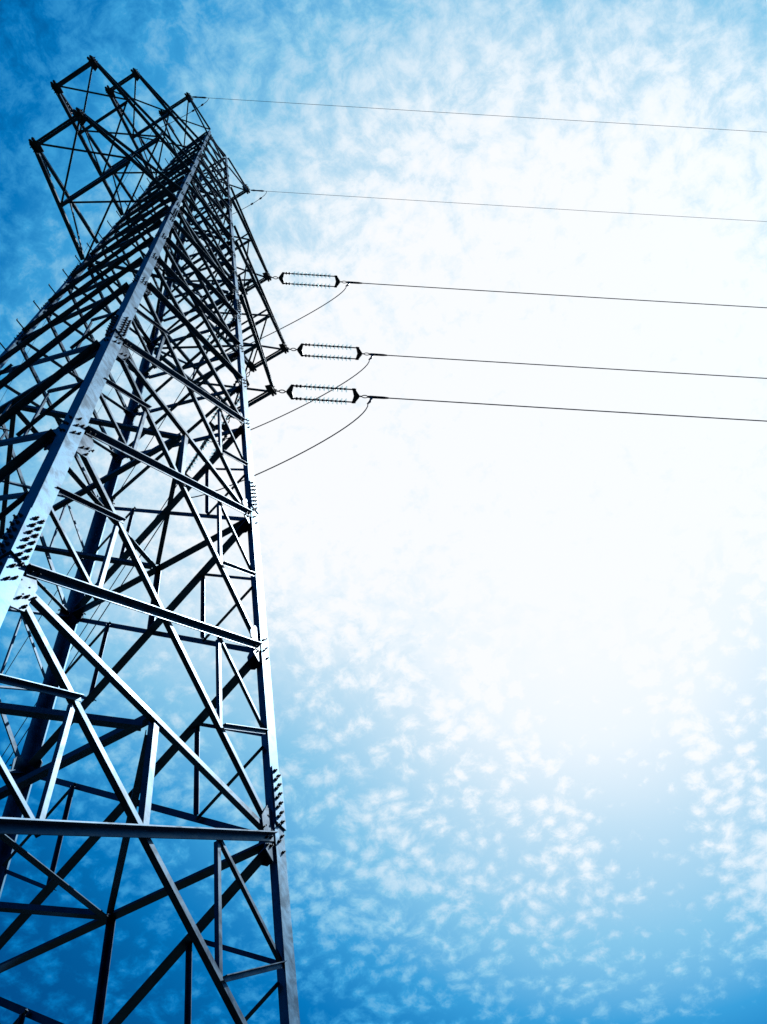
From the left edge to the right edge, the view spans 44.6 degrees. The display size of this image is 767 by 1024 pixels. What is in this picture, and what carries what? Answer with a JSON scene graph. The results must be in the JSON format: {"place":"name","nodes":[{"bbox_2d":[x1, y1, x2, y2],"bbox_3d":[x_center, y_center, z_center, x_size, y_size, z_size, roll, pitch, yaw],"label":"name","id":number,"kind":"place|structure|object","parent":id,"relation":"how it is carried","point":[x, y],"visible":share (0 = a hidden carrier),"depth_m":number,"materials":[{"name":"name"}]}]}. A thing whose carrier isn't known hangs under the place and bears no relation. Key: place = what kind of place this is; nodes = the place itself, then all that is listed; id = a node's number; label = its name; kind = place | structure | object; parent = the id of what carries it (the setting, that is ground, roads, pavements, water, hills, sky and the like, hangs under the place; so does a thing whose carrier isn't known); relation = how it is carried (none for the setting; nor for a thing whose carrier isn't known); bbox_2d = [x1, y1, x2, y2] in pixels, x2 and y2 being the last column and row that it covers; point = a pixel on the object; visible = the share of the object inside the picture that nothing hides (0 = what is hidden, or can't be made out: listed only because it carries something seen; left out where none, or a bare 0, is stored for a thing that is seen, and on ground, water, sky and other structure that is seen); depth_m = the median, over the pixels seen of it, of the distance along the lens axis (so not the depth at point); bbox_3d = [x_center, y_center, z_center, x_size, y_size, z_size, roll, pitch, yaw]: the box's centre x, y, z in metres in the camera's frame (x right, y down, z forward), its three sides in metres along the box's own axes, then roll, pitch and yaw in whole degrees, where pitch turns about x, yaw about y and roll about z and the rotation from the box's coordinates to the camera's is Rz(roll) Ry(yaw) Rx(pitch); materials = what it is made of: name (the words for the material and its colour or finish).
{"place":"outdoors","nodes":[
{"label":"outdoors","id":0,"kind":"place"},
{"bbox_2d":[0,0,766,1023],"label":"sky","id":1,"kind":"structure","parent":0,"point":[518,655],"materials":[{"name":"blue"}]},
{"bbox_3d":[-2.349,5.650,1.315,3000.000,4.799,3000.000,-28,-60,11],"label":"ground","id":2,"kind":"structure","parent":0,"visible":0},
{"bbox_2d":[0,55,299,1023],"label":"transmission tower","id":3,"kind":"structure","parent":2,"relation":"on","point":[68,439],"depth_m":9.63,"materials":[{"name":"metal"}]},
{"bbox_2d":[0,117,159,401],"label":"earth wire","id":4,"kind":"object","parent":3,"relation":"attached to","point":[79,260],"visible":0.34,"depth_m":28.28,"materials":[{"name":"metal"}]},
{"bbox_2d":[90,210,218,424],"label":"earth wire","id":5,"kind":"object","parent":3,"relation":"attached to","point":[149,326],"visible":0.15,"depth_m":29.94,"materials":[{"name":"metal"}]},
{"bbox_2d":[157,98,208,128],"bbox_3d":[-5.835,-11.422,26.936,1.875,0.404,0.099,-25,-59,9],"label":"bonding cable","id":6,"kind":"object","parent":3,"relation":"attached to","point":[193,110],"visible":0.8,"depth_m":26.76,"materials":[{"name":"metal"}]},
{"bbox_2d":[185,417,230,478],"bbox_3d":[-3.780,-1.014,19.438,0.415,0.609,2.334,30,-66,-22],"label":"insulator set","id":7,"kind":"object","parent":3,"relation":"attached to","point":[224,427],"visible":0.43,"depth_m":19.41,"materials":[{"name":"metal"}]},
{"bbox_2d":[5,519,163,764],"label":"conductor","id":8,"kind":"object","parent":7,"relation":"attached to","point":[95,625],"visible":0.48,"depth_m":20.70,"materials":[{"name":"metal"}]},
{"bbox_2d":[196,294,242,366],"bbox_3d":[-4.493,-4.882,25.493,0.415,0.630,2.493,30,-66,-22],"label":"insulator set","id":9,"kind":"object","parent":3,"relation":"attached to","point":[216,326],"visible":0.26,"depth_m":25.60,"materials":[{"name":"metal"}]},
{"bbox_2d":[4,373,192,674],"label":"conductor","id":10,"kind":"object","parent":9,"relation":"attached to","point":[82,549],"visible":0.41,"depth_m":27.05,"materials":[{"name":"metal"}]},
{"bbox_2d":[200,369,251,448],"bbox_3d":[-3.840,-2.428,22.666,0.415,0.617,2.394,30,-66,-22],"label":"insulator set","id":11,"kind":"object","parent":3,"relation":"attached to","point":[211,424],"visible":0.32,"depth_m":22.78,"materials":[{"name":"metal"}]},
{"bbox_2d":[1,454,196,757],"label":"conductor","id":12,"kind":"object","parent":11,"relation":"attached to","point":[96,609],"visible":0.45,"depth_m":24.50,"materials":[{"name":"metal"}]},
{"bbox_2d":[270,272,361,287],"bbox_3d":[-1.809,-6.160,25.006,2.494,0.624,0.415,0,-58,-6],"label":"insulator set","id":13,"kind":"object","parent":3,"relation":"attached to","point":[281,276],"visible":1,"depth_m":25.10,"materials":[{"name":"metal"}]},
{"bbox_2d":[226,286,346,353],"bbox_3d":[-2.931,-4.888,24.841,4.435,0.811,0.069,-25,-59,9],"label":"jumper cable","id":14,"kind":"object","parent":13,"relation":"attached to","point":[298,319],"visible":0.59,"depth_m":24.44,"materials":[{"name":"metal"}]},
{"bbox_2d":[362,283,766,307],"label":"conductor","id":15,"kind":"object","parent":13,"relation":"attached to","point":[564,295],"visible":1,"depth_m":25.13,"materials":[{"name":"metal"}]},
{"bbox_2d":[275,384,388,403],"bbox_3d":[-1.052,-2.325,18.936,2.335,0.604,0.415,0,-58,-6],"label":"insulator set","id":16,"kind":"object","parent":3,"relation":"attached to","point":[289,390],"visible":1,"depth_m":19.03,"materials":[{"name":"metal"}]},
{"bbox_2d":[191,404,367,497],"bbox_3d":[-2.214,-1.071,18.769,4.352,0.811,0.068,-25,-59,9],"label":"jumper cable","id":17,"kind":"object","parent":16,"relation":"attached to","point":[294,456],"visible":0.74,"depth_m":18.39,"materials":[{"name":"metal"}]},
{"bbox_2d":[389,398,766,421],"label":"conductor","id":18,"kind":"object","parent":16,"relation":"attached to","point":[579,409],"visible":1,"depth_m":19.05,"materials":[{"name":"metal"}]},
{"bbox_2d":[286,343,386,359],"bbox_3d":[-1.101,-3.740,22.164,2.395,0.611,0.415,0,-58,-6],"label":"insulator set","id":19,"kind":"object","parent":3,"relation":"attached to","point":[358,356],"visible":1,"depth_m":22.26,"materials":[{"name":"metal"}]},
{"bbox_2d":[208,359,369,441],"bbox_3d":[-2.262,-2.473,22.001,4.415,0.811,0.068,-25,-59,9],"label":"jumper cable","id":20,"kind":"object","parent":19,"relation":"attached to","point":[306,403],"visible":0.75,"depth_m":21.64,"materials":[{"name":"metal"}]},
{"bbox_2d":[387,355,766,378],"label":"conductor","id":21,"kind":"object","parent":19,"relation":"attached to","point":[577,367],"visible":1,"depth_m":22.28,"materials":[{"name":"metal"}]},
{"bbox_2d":[192,96,758,131],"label":"earth wire","id":22,"kind":"object","parent":3,"relation":"attached to","point":[462,113],"visible":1,"depth_m":26.95,"materials":[{"name":"metal"}]},
{"bbox_2d":[251,189,766,221],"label":"earth wire","id":23,"kind":"object","parent":3,"relation":"attached to","point":[495,205],"visible":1,"depth_m":28.45,"materials":[{"name":"metal"}]}
]}

